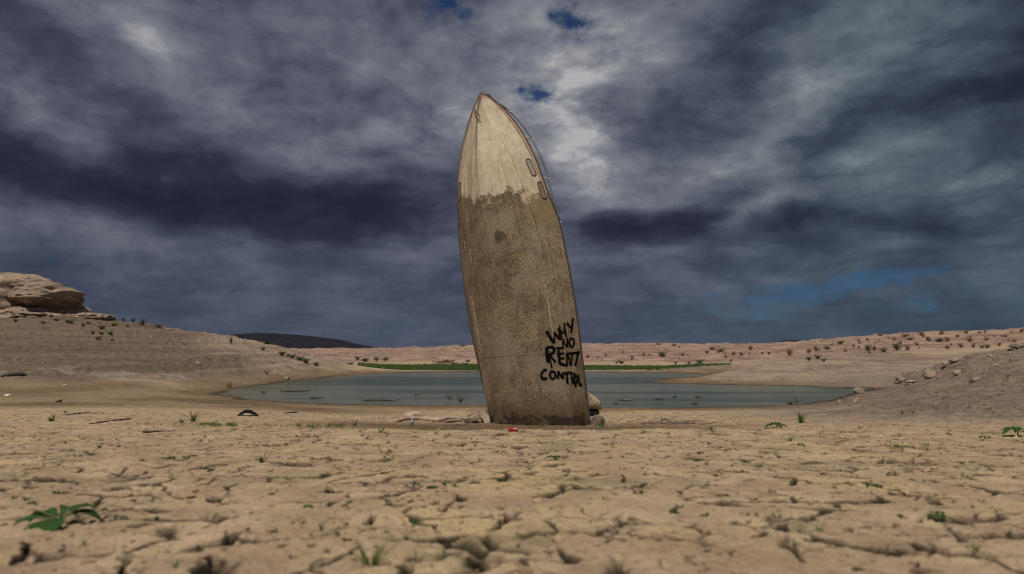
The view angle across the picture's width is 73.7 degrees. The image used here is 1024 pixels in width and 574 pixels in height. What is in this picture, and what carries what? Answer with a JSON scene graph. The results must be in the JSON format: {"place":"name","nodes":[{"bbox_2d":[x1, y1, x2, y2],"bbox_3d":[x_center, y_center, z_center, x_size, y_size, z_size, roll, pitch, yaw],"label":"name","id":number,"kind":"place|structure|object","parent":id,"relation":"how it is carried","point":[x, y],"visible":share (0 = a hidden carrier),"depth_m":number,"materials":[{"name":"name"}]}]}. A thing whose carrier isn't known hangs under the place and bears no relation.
{"place":"outdoors","nodes":[
{"label":"outdoors","id":0,"kind":"place"},
{"bbox_2d":[231,333,380,348],"bbox_3d":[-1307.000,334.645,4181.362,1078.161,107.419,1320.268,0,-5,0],"label":"mountain","id":1,"kind":"structure","parent":0,"point":[295,341],"depth_m":3996.66,"materials":[{"name":"grey stone"}]},
{"bbox_2d":[0,313,1023,573],"bbox_3d":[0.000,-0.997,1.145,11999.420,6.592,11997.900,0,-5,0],"label":"ground","id":2,"kind":"structure","parent":0,"point":[98,377],"depth_m":3.17,"materials":[{"name":"beige soil"}]},
{"bbox_2d":[0,372,25,376],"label":"dead log","id":3,"kind":"object","parent":2,"relation":"on","point":[8,374],"visible":0.96,"depth_m":26.70,"materials":[{"name":"brown wood"}]},
{"bbox_2d":[0,272,116,321],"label":"rock outcrop","id":4,"kind":"object","parent":2,"relation":"on","point":[30,295],"visible":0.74,"depth_m":45.18,"materials":[{"name":"beige stone"}]},
{"bbox_2d":[12,502,106,531],"bbox_3d":[-1.122,0.575,1.661,0.183,0.068,0.234,-2,-6,24],"label":"broadleaf weed","id":5,"kind":"object","parent":2,"relation":"on","point":[52,525],"visible":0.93,"depth_m":1.68,"materials":[{"name":"green plant"}]},
{"bbox_2d":[62,412,104,414],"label":"fallen branch","id":6,"kind":"object","parent":2,"relation":"on","point":[81,413],"visible":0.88,"depth_m":11.94,"materials":[{"name":"brown wood"}]},
{"bbox_2d":[89,418,131,423],"bbox_3d":[-5.426,1.799,9.173,0.112,0.124,1.812,1,-5,-15],"label":"fallen branch","id":7,"kind":"object","parent":2,"relation":"on","point":[111,420],"visible":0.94,"depth_m":9.41,"materials":[{"name":"brown wood"}]},
{"bbox_2d":[102,514,129,519],"bbox_3d":[-1.021,0.593,1.748,0.058,0.020,0.066,-2,-6,25],"label":"green sprout","id":8,"kind":"object","parent":2,"relation":"on","point":[115,515],"visible":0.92,"depth_m":1.75,"materials":[{"name":"green plant"}]},
{"bbox_2d":[138,318,146,325],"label":"desert shrub","id":9,"kind":"object","parent":2,"relation":"on","point":[142,322],"visible":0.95,"depth_m":48.46,"materials":[{"name":"green plant"}]},
{"bbox_2d":[142,430,169,432],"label":"fallen branch","id":10,"kind":"object","parent":2,"relation":"on","point":[149,431],"visible":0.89,"depth_m":6.25,"materials":[{"name":"brown wood"}]},
{"bbox_2d":[168,558,181,566],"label":"grass tuft","id":11,"kind":"object","parent":2,"relation":"on","point":[175,564],"visible":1,"depth_m":1.25,"materials":[{"name":"green plant"}]},
{"bbox_2d":[186,411,203,421],"bbox_3d":[-4.164,1.685,8.966,0.282,0.159,0.342,0,-5,0],"label":"grass tuft","id":12,"kind":"object","parent":2,"relation":"on","point":[193,419],"visible":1,"depth_m":8.93,"materials":[{"name":"green plant"}]},
{"bbox_2d":[135,420,299,428],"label":"grass","id":13,"kind":"structure","parent":2,"relation":"on","point":[268,425],"depth_m":7.61,"materials":[{"name":"green plant"}]},
{"bbox_2d":[200,421,236,426],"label":"grass","id":14,"kind":"structure","parent":2,"relation":"on","point":[213,423],"depth_m":7.75,"materials":[{"name":"green plant"}]},
{"bbox_2d":[237,409,258,415],"bbox_3d":[-4.573,2.193,11.828,0.412,0.146,0.094,0,-5,0],"label":"rubber arc","id":15,"kind":"object","parent":2,"relation":"on","point":[253,413],"visible":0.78,"depth_m":11.79,"materials":[{"name":"black rubber"}]},
{"bbox_2d":[245,535,258,543],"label":"grass tuft","id":16,"kind":"object","parent":2,"relation":"on","point":[255,541],"visible":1,"depth_m":1.45,"materials":[{"name":"green plant"}]},
{"bbox_2d":[253,452,265,462],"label":"grass tuft","id":17,"kind":"object","parent":2,"relation":"on","point":[261,460],"visible":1,"depth_m":3.29,"materials":[{"name":"green plant"}]},
{"bbox_2d":[294,422,356,429],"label":"grass","id":18,"kind":"structure","parent":2,"relation":"on","point":[331,424],"depth_m":7.76,"materials":[{"name":"green plant"}]},
{"bbox_2d":[350,533,400,566],"bbox_3d":[-0.247,0.478,1.240,0.094,0.053,0.077,1,-5,-10],"label":"grass tuft","id":19,"kind":"object","parent":2,"relation":"on","point":[374,562],"visible":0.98,"depth_m":1.24,"materials":[{"name":"green plant"}]},
{"bbox_2d":[401,518,420,527],"bbox_3d":[-0.240,0.570,1.639,0.051,0.025,0.062,1,-5,-12],"label":"grass tuft","id":20,"kind":"object","parent":2,"relation":"on","point":[412,523],"visible":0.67,"depth_m":1.65,"materials":[{"name":"green plant"}]},
{"bbox_2d":[404,411,423,416],"bbox_3d":[-2.022,2.621,13.930,0.397,0.168,0.280,3,-6,-32],"label":"bleached chunk","id":21,"kind":"object","parent":2,"relation":"on","point":[413,413],"visible":0.59,"depth_m":13.84,"materials":[{"name":"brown wood"}]},
{"bbox_2d":[405,550,429,560],"bbox_3d":[-0.180,0.514,1.303,0.057,0.015,0.037,-3,-6,33],"label":"grass tuft","id":22,"kind":"object","parent":2,"relation":"on","point":[417,556],"visible":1,"depth_m":1.31,"materials":[{"name":"green plant"}]},
{"bbox_2d":[393,416,462,421],"bbox_3d":[-1.653,2.523,13.018,0.686,0.206,2.387,-2,-5,18],"label":"driftwood log","id":23,"kind":"object","parent":2,"relation":"on","point":[426,418],"visible":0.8,"depth_m":13.06,"materials":[{"name":"brown wood"}]},
{"bbox_2d":[431,356,455,362],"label":"boulder","id":24,"kind":"object","parent":2,"relation":"on","point":[442,359],"visible":0.78,"depth_m":61.26,"materials":[{"name":"beige stone"}]},
{"bbox_2d":[444,419,462,422],"bbox_3d":[-1.124,2.516,12.796,0.111,0.097,0.781,-2,-5,20],"label":"driftwood log","id":25,"kind":"object","parent":2,"relation":"on","point":[454,420],"visible":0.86,"depth_m":12.82,"materials":[{"name":"brown wood"}]},
{"bbox_2d":[451,361,467,363],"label":"boulder","id":26,"kind":"object","parent":2,"relation":"on","point":[458,362],"visible":0.73,"depth_m":58.78,"materials":[{"name":"beige stone"}]},
{"bbox_2d":[464,417,478,422],"bbox_3d":[-0.750,2.451,12.591,0.276,0.105,0.091,2,-6,-22],"label":"broken plank","id":27,"kind":"object","parent":2,"relation":"on","point":[468,420],"visible":1,"depth_m":12.57,"materials":[{"name":"brown wood"}]},
{"bbox_2d":[472,411,480,422],"bbox_3d":[-0.663,2.441,12.788,0.120,0.216,0.363,-2,-6,24],"label":"broken plank","id":28,"kind":"object","parent":2,"relation":"on","point":[478,415],"visible":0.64,"depth_m":12.81,"materials":[{"name":"brown wood"}]},
{"bbox_2d":[479,410,487,421],"bbox_3d":[-0.483,2.424,12.639,0.138,0.274,0.305,4,-6,-35],"label":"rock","id":29,"kind":"object","parent":2,"relation":"on","point":[483,414],"visible":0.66,"depth_m":12.67,"materials":[{"name":"beige stone"}]},
{"bbox_2d":[484,415,489,422],"bbox_3d":[-0.437,2.427,12.487,0.121,0.224,0.273,-2,-6,22],"label":"broken plank","id":30,"kind":"object","parent":2,"relation":"on","point":[487,420],"visible":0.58,"depth_m":12.45,"materials":[{"name":"brown wood"}]},
{"bbox_2d":[0,408,1023,573],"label":"mud crumbs","id":31,"kind":"object","parent":2,"relation":"on","point":[558,538],"visible":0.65,"depth_m":1.74,"materials":[{"name":"beige soil"}]},
{"bbox_2d":[508,427,517,431],"bbox_3d":[0.009,1.207,5.776,0.090,0.045,0.049,0,-5,4],"label":"drink can","id":32,"kind":"object","parent":2,"relation":"on","point":[510,429],"visible":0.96,"depth_m":5.76,"materials":[{"name":"red paint"}]},
{"bbox_2d":[457,92,590,425],"bbox_3d":[-0.127,-0.480,12.576,2.254,6.924,1.194,-14,-13,26],"label":"boat","id":33,"kind":"object","parent":2,"relation":"on","point":[522,312],"visible":0.99,"depth_m":12.20,"materials":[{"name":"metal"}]},
{"bbox_2d":[544,455,564,460],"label":"broadleaf weed","id":34,"kind":"object","parent":2,"relation":"on","point":[555,458],"visible":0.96,"depth_m":3.52,"materials":[{"name":"green plant"}]},
{"bbox_2d":[587,392,601,415],"bbox_3d":[1.573,2.263,13.262,0.373,0.481,0.495,0,-5,0],"label":"fibreglass wreckage","id":35,"kind":"object","parent":2,"relation":"on","point":[595,406],"visible":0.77,"depth_m":13.13,"materials":[{"name":"plastic"}]},
{"bbox_2d":[591,415,605,424],"bbox_3d":[1.561,2.442,12.396,0.280,0.229,0.246,0,-5,0],"label":"rock","id":36,"kind":"object","parent":2,"relation":"on","point":[596,419],"visible":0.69,"depth_m":12.29,"materials":[{"name":"beige stone"}]},
{"bbox_2d":[621,418,722,424],"bbox_3d":[2.839,2.188,11.001,1.298,0.219,2.096,2,-6,-23],"label":"twig heap","id":37,"kind":"object","parent":2,"relation":"on","point":[679,422],"visible":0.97,"depth_m":11.16,"materials":[{"name":"brown wood"}]},
{"bbox_2d":[765,422,786,427],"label":"broadleaf weed","id":38,"kind":"object","parent":2,"relation":"on","point":[776,424],"visible":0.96,"depth_m":7.77,"materials":[{"name":"green plant"}]},
{"bbox_2d":[784,348,792,354],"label":"desert shrub","id":39,"kind":"object","parent":2,"relation":"on","point":[790,350],"visible":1,"depth_m":71.14,"materials":[{"name":"green plant"}]},
{"bbox_2d":[795,411,807,422],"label":"spiky tuft","id":40,"kind":"object","parent":2,"relation":"on","point":[800,417],"visible":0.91,"depth_m":9.58,"materials":[{"name":"green plant"}]},
{"bbox_2d":[853,398,859,403],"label":"boulder","id":41,"kind":"object","parent":2,"relation":"on","point":[856,401],"visible":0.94,"depth_m":16.16,"materials":[{"name":"beige stone"}]},
{"bbox_2d":[853,387,863,392],"bbox_3d":[12.776,3.820,25.175,0.415,0.257,0.246,0,-5,-4],"label":"boulder","id":42,"kind":"object","parent":2,"relation":"on","point":[858,390],"visible":0.85,"depth_m":25.10,"materials":[{"name":"beige stone"}]},
{"bbox_2d":[879,346,890,351],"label":"desert shrub","id":43,"kind":"object","parent":2,"relation":"on","point":[882,349],"visible":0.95,"depth_m":47.23,"materials":[{"name":"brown plant"}]},
{"bbox_2d":[891,342,904,349],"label":"desert shrub","id":44,"kind":"object","parent":2,"relation":"on","point":[896,346],"visible":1,"depth_m":68.95,"materials":[{"name":"green plant"}]},
{"bbox_2d":[894,376,905,383],"bbox_3d":[15.739,3.781,27.681,0.295,0.350,0.369,2,-5,-18],"label":"boulder","id":45,"kind":"object","parent":2,"relation":"on","point":[899,379],"visible":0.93,"depth_m":27.59,"materials":[{"name":"beige stone"}]},
{"bbox_2d":[879,440,948,453],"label":"grass","id":46,"kind":"structure","parent":2,"relation":"on","point":[897,445],"depth_m":4.30,"materials":[{"name":"plant"}]},
{"bbox_2d":[922,369,936,378],"bbox_3d":[15.043,3.144,24.593,0.475,0.400,0.375,0,-5,-3],"label":"boulder","id":47,"kind":"object","parent":2,"relation":"on","point":[928,373],"visible":0.85,"depth_m":24.47,"materials":[{"name":"beige stone"}]},
{"bbox_2d":[925,511,951,520],"bbox_3d":[1.107,0.603,1.774,0.060,0.035,0.058,0,-5,0],"label":"broadleaf weed","id":48,"kind":"object","parent":2,"relation":"on","point":[942,515],"visible":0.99,"depth_m":1.77,"materials":[{"name":"green plant"}]},
{"bbox_2d":[941,360,948,366],"bbox_3d":[17.138,3.024,27.013,0.348,0.248,0.245,1,-5,-8],"label":"boulder","id":49,"kind":"object","parent":2,"relation":"on","point":[944,363],"visible":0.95,"depth_m":26.91,"materials":[{"name":"beige stone"}]},
{"bbox_2d":[949,357,959,362],"bbox_3d":[17.374,2.876,26.797,0.442,0.239,0.317,-2,-4,-19],"label":"boulder","id":50,"kind":"object","parent":2,"relation":"on","point":[953,359],"visible":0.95,"depth_m":26.70,"materials":[{"name":"grey stone"}]},
{"bbox_2d":[952,370,961,375],"bbox_3d":[14.046,2.707,21.535,0.277,0.192,0.270,-2,-6,22],"label":"boulder","id":51,"kind":"object","parent":2,"relation":"on","point":[956,372],"visible":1,"depth_m":21.45,"materials":[{"name":"beige stone"}]},
{"bbox_2d":[960,542,981,550],"bbox_3d":[0.934,0.524,1.379,0.043,0.014,0.052,-1,-5,6],"label":"grass tuft","id":52,"kind":"object","parent":2,"relation":"on","point":[976,547],"visible":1,"depth_m":1.38,"materials":[{"name":"green plant"}]},
{"bbox_2d":[967,378,978,381],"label":"boulder","id":53,"kind":"object","parent":2,"relation":"on","point":[973,379],"visible":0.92,"depth_m":18.51,"materials":[{"name":"grey stone"}]},
{"bbox_2d":[1001,426,1023,435],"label":"broadleaf weed","id":54,"kind":"object","parent":2,"relation":"on","point":[1007,429],"visible":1,"depth_m":5.62,"materials":[{"name":"green plant"}]},
{"bbox_2d":[1008,342,1023,348],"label":"boulder","id":55,"kind":"object","parent":2,"relation":"on","point":[1014,345],"visible":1,"depth_m":26.39,"materials":[{"name":"grey stone"}]},
{"bbox_2d":[0,0,1023,347],"label":"sky","id":56,"kind":"structure","parent":0,"point":[719,171],"materials":[{"name":"grey"}]},
{"bbox_2d":[220,372,868,407],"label":"water","id":57,"kind":"structure","parent":0,"point":[607,389],"depth_m":25.73,"materials":[{"name":"liquid"}]},
{"bbox_2d":[280,390,310,391],"bbox_3d":[-8.165,3.910,25.742,1.139,0.077,0.209,1,-5,-7],"label":"floating stick","id":58,"kind":"object","parent":57,"relation":"on","point":[294,390],"visible":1,"depth_m":25.67,"materials":[{"name":"brown wood"}]},
{"bbox_2d":[362,399,400,400],"bbox_3d":[-4.020,3.489,21.057,1.190,0.054,0.247,1,-5,-7],"label":"floating stick","id":59,"kind":"object","parent":57,"relation":"on","point":[378,400],"visible":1,"depth_m":21.07,"materials":[{"name":"brown wood"}]},
{"bbox_2d":[357,362,732,369],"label":"shore grass","id":60,"kind":"structure","parent":0,"point":[470,365],"depth_m":53.34,"materials":[{"name":"green plant"}]},
{"bbox_2d":[781,340,808,341],"bbox_3d":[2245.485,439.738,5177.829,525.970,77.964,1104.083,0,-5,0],"label":"mountain","id":61,"kind":"structure","parent":0,"point":[793,340],"depth_m":5177.65,"materials":[{"name":"grey stone"}]}
]}

